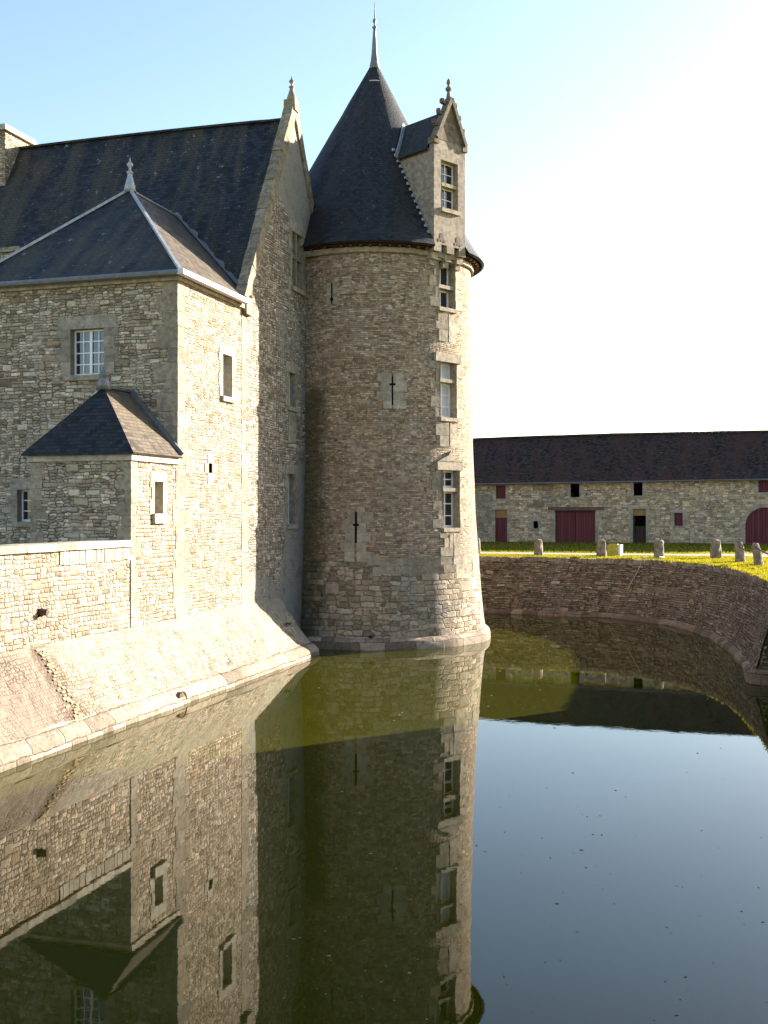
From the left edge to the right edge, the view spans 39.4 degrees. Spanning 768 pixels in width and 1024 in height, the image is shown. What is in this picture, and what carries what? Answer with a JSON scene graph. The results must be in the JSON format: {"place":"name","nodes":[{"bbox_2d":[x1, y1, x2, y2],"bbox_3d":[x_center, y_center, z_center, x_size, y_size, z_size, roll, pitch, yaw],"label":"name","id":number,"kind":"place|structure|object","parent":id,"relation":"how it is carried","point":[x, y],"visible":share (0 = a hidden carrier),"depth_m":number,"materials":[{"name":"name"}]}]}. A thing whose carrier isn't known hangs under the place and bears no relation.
{"place":"outdoors","nodes":[
{"label":"outdoors","id":0,"kind":"place"},
{"bbox_2d":[0,611,767,1023],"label":"moat water","id":1,"kind":"structure","parent":0,"point":[148,875],"depth_m":14.42,"materials":[{"name":"green liquid"}]},
{"bbox_2d":[0,158,249,626],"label":"pavilion","id":2,"kind":"structure","parent":1,"relation":"in","point":[129,286],"depth_m":28.80,"materials":[{"name":"stone"}]},
{"bbox_2d":[8,479,30,526],"bbox_3d":[-9.639,-0.250,28.945,1.036,1.304,0.353,0,0,17],"label":"window","id":3,"kind":"structure","parent":2,"relation":"in","point":[19,500],"depth_m":28.97,"materials":[{"name":"grey stone"}]},
{"bbox_2d":[56,314,118,380],"bbox_3d":[-7.818,-4.329,28.399,1.895,1.706,0.350,0,0,17],"label":"window","id":4,"kind":"structure","parent":2,"relation":"in","point":[90,350],"depth_m":28.46,"materials":[{"name":"grey stone"}]},
{"bbox_2d":[219,345,235,402],"bbox_3d":[-4.555,-3.894,30.451,0.414,1.554,1.143,0,0,17],"label":"window","id":5,"kind":"structure","parent":2,"relation":"in","point":[227,372],"depth_m":30.73,"materials":[{"name":"stone"}]},
{"bbox_2d":[0,540,318,771],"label":"terrace wall","id":6,"kind":"structure","parent":1,"relation":"in","point":[81,660],"depth_m":23.21,"materials":[{"name":"stone"}]},
{"bbox_2d":[177,691,186,699],"bbox_3d":[-4.840,4.292,25.068,0.322,0.222,0.444,0,0,17],"label":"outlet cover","id":7,"kind":"object","parent":6,"relation":"attached to","point":[181,694],"visible":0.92,"depth_m":24.99,"materials":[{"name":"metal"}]},
{"bbox_2d":[0,76,320,627],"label":"manor house","id":8,"kind":"structure","parent":1,"relation":"on","point":[236,198],"depth_m":34.96,"materials":[{"name":"stone"}]},
{"bbox_2d":[284,464,297,528],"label":"window","id":9,"kind":"structure","parent":8,"relation":"in","point":[291,501],"depth_m":35.41,"materials":[{"name":"grey stone"}]},
{"bbox_2d":[285,361,298,411],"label":"window","id":10,"kind":"structure","parent":8,"relation":"in","point":[292,392],"depth_m":35.46,"materials":[{"name":"grey stone"}]},
{"bbox_2d":[288,218,306,296],"bbox_3d":[-2.972,-8.424,35.656,0.374,2.314,1.640,0,0,17],"label":"window","id":11,"kind":"structure","parent":8,"relation":"in","point":[298,272],"depth_m":35.66,"materials":[{"name":"grey stone"}]},
{"bbox_2d":[300,1,490,649],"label":"round tower","id":12,"kind":"structure","parent":1,"relation":"in","point":[394,266],"depth_m":35.84,"materials":[{"name":"stone"}]},
{"bbox_2d":[438,261,456,313],"bbox_3d":[1.934,-7.673,36.805,0.757,1.694,0.913,0,0,45],"label":"window","id":13,"kind":"structure","parent":12,"relation":"in","point":[446,277],"depth_m":36.94,"materials":[{"name":"stone"}]},
{"bbox_2d":[439,361,458,421],"bbox_3d":[1.987,-4.094,36.793,0.764,2.013,0.935,0,0,44],"label":"window","id":14,"kind":"structure","parent":12,"relation":"in","point":[446,369],"depth_m":36.93,"materials":[{"name":"glass"}]},
{"bbox_2d":[442,470,461,531],"bbox_3d":[2.084,-0.374,36.738,0.763,2.092,0.955,0,0,43],"label":"window","id":15,"kind":"structure","parent":12,"relation":"in","point":[449,489],"depth_m":36.89,"materials":[{"name":"stone"}]},
{"bbox_2d":[280,632,763,1023],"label":"floating leaves","id":16,"kind":"object","parent":1,"relation":"on","point":[485,851],"visible":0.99,"depth_m":12.44,"materials":[{"name":"green plant"}]},
{"bbox_2d":[479,556,767,685],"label":"moat wall","id":17,"kind":"structure","parent":1,"relation":"in","point":[728,607],"depth_m":44.46,"materials":[{"name":"stone"}]},
{"bbox_2d":[628,557,662,589],"bbox_3d":[11.595,2.593,45.639,2.783,1.364,1.038,0,0,-44],"label":"hose","id":18,"kind":"object","parent":17,"relation":"hanging from","point":[639,568],"visible":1,"depth_m":45.04,"materials":[{"name":"grey rubber"}]},
{"bbox_2d":[0,0,767,558],"label":"sky","id":19,"kind":"structure","parent":0,"point":[616,159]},
{"bbox_2d":[481,550,767,574],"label":"ground","id":20,"kind":"structure","parent":0,"point":[527,551],"depth_m":52.18,"materials":[{"name":"green plant"}]},
{"bbox_2d":[477,538,480,552],"bbox_3d":[4.564,1.694,52.503,0.372,0.839,0.371,0,0,17],"label":"stone bollard","id":21,"kind":"object","parent":20,"relation":"on","point":[479,546],"visible":0.36,"depth_m":52.38,"materials":[{"name":"grey stone"}]},
{"bbox_2d":[534,539,542,555],"bbox_3d":[7.178,1.683,49.786,0.440,0.866,0.455,0,0,17],"label":"stone bollard","id":22,"kind":"object","parent":20,"relation":"on","point":[538,546],"visible":0.86,"depth_m":49.62,"materials":[{"name":"grey stone"}]},
{"bbox_2d":[596,539,606,558],"bbox_3d":[9.772,1.678,48.226,0.476,0.884,0.485,0,0,17],"label":"stone bollard","id":23,"kind":"object","parent":20,"relation":"on","point":[601,549],"visible":0.9,"depth_m":48.05,"materials":[{"name":"grey stone"}]},
{"bbox_2d":[473,430,767,543],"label":"barn","id":24,"kind":"structure","parent":20,"relation":"on","point":[684,487],"depth_m":66.78,"materials":[{"name":"stone"}]},
{"bbox_2d":[492,484,509,500],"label":"window","id":25,"kind":"structure","parent":24,"relation":"in","point":[500,490],"depth_m":68.23,"materials":[{"name":"stone"}]},
{"bbox_2d":[491,506,510,541],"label":"door","id":26,"kind":"structure","parent":24,"relation":"in","point":[500,530],"depth_m":68.24,"materials":[{"name":"wood"}]},
{"bbox_2d":[530,518,541,529],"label":"window","id":27,"kind":"structure","parent":24,"relation":"in","point":[532,520],"depth_m":67.48,"materials":[{"name":"stone"}]},
{"bbox_2d":[567,483,583,498],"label":"window","id":28,"kind":"structure","parent":24,"relation":"in","point":[581,488],"depth_m":66.76,"materials":[{"name":"stone"}]},
{"bbox_2d":[548,507,603,541],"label":"cart door","id":29,"kind":"structure","parent":24,"relation":"in","point":[562,525],"depth_m":66.84,"materials":[{"name":"wood"}]},
{"bbox_2d":[629,482,645,497],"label":"window","id":30,"kind":"structure","parent":24,"relation":"in","point":[630,483],"depth_m":65.72,"materials":[{"name":"stone"}]},
{"bbox_2d":[628,505,649,542],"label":"door","id":31,"kind":"structure","parent":24,"relation":"in","point":[637,533],"depth_m":65.82,"materials":[{"name":"stone"}]},
{"bbox_2d":[670,510,686,527],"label":"window","id":32,"kind":"structure","parent":24,"relation":"in","point":[678,513],"depth_m":65.07,"materials":[{"name":"stone"}]},
{"bbox_2d":[754,480,767,494],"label":"window","id":33,"kind":"structure","parent":24,"relation":"in","point":[761,488],"depth_m":63.70,"materials":[{"name":"stone"}]},
{"bbox_2d":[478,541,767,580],"bbox_3d":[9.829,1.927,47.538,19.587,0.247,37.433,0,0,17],"label":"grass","id":34,"kind":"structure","parent":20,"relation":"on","point":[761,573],"depth_m":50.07,"materials":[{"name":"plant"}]},
{"bbox_2d":[607,544,622,555],"bbox_3d":[10.685,1.750,49.599,0.636,0.553,0.381,0,0,29],"label":"marker block","id":35,"kind":"object","parent":34,"relation":"on","point":[614,549],"depth_m":49.44,"materials":[{"name":"yellow paint"}]},
{"bbox_2d":[654,540,663,557],"bbox_3d":[12.087,1.669,47.110,0.469,0.909,0.464,0,0,17],"label":"stone bollard","id":36,"kind":"object","parent":20,"relation":"on","point":[658,548],"visible":0.83,"depth_m":46.94,"materials":[{"name":"grey stone"}]},
{"bbox_2d":[710,539,721,557],"bbox_3d":[14.542,1.658,46.905,0.524,0.926,0.515,0,0,17],"label":"stone bollard","id":37,"kind":"object","parent":20,"relation":"on","point":[715,550],"visible":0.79,"depth_m":46.71,"materials":[{"name":"grey stone"}]},
{"bbox_2d":[734,542,745,561],"bbox_3d":[14.418,1.660,43.392,0.448,0.929,0.390,0,0,17],"label":"stone bollard","id":38,"kind":"object","parent":20,"relation":"on","point":[739,554],"visible":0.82,"depth_m":43.24,"materials":[{"name":"grey stone"}]},
{"bbox_2d":[752,543,763,564],"bbox_3d":[14.245,1.651,40.837,0.466,0.952,0.401,0,0,17],"label":"stone bollard","id":39,"kind":"object","parent":20,"relation":"on","point":[757,557],"visible":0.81,"depth_m":40.70,"materials":[{"name":"grey stone"}]},
{"bbox_2d":[481,552,767,556],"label":"gravel road","id":40,"kind":"structure","parent":0,"point":[751,554],"depth_m":50.85,"materials":[{"name":"grey gravel"}]},
{"label":"terrace ground","id":41,"kind":"structure","parent":0,"visible":0},
{"bbox_2d":[21,366,183,627],"bbox_3d":[-6.977,0.440,26.747,3.152,8.120,2.512,0,0,17],"label":"corner turret","id":42,"kind":"object","parent":41,"relation":"on","point":[83,487],"visible":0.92,"depth_m":25.91,"materials":[{"name":"stone"}]},
{"bbox_2d":[150,471,167,523],"bbox_3d":[-5.678,-0.354,26.597,0.374,1.276,0.884,0,0,17],"label":"window","id":43,"kind":"structure","parent":42,"relation":"in","point":[158,509],"depth_m":26.78,"materials":[{"name":"stone"}]}
]}

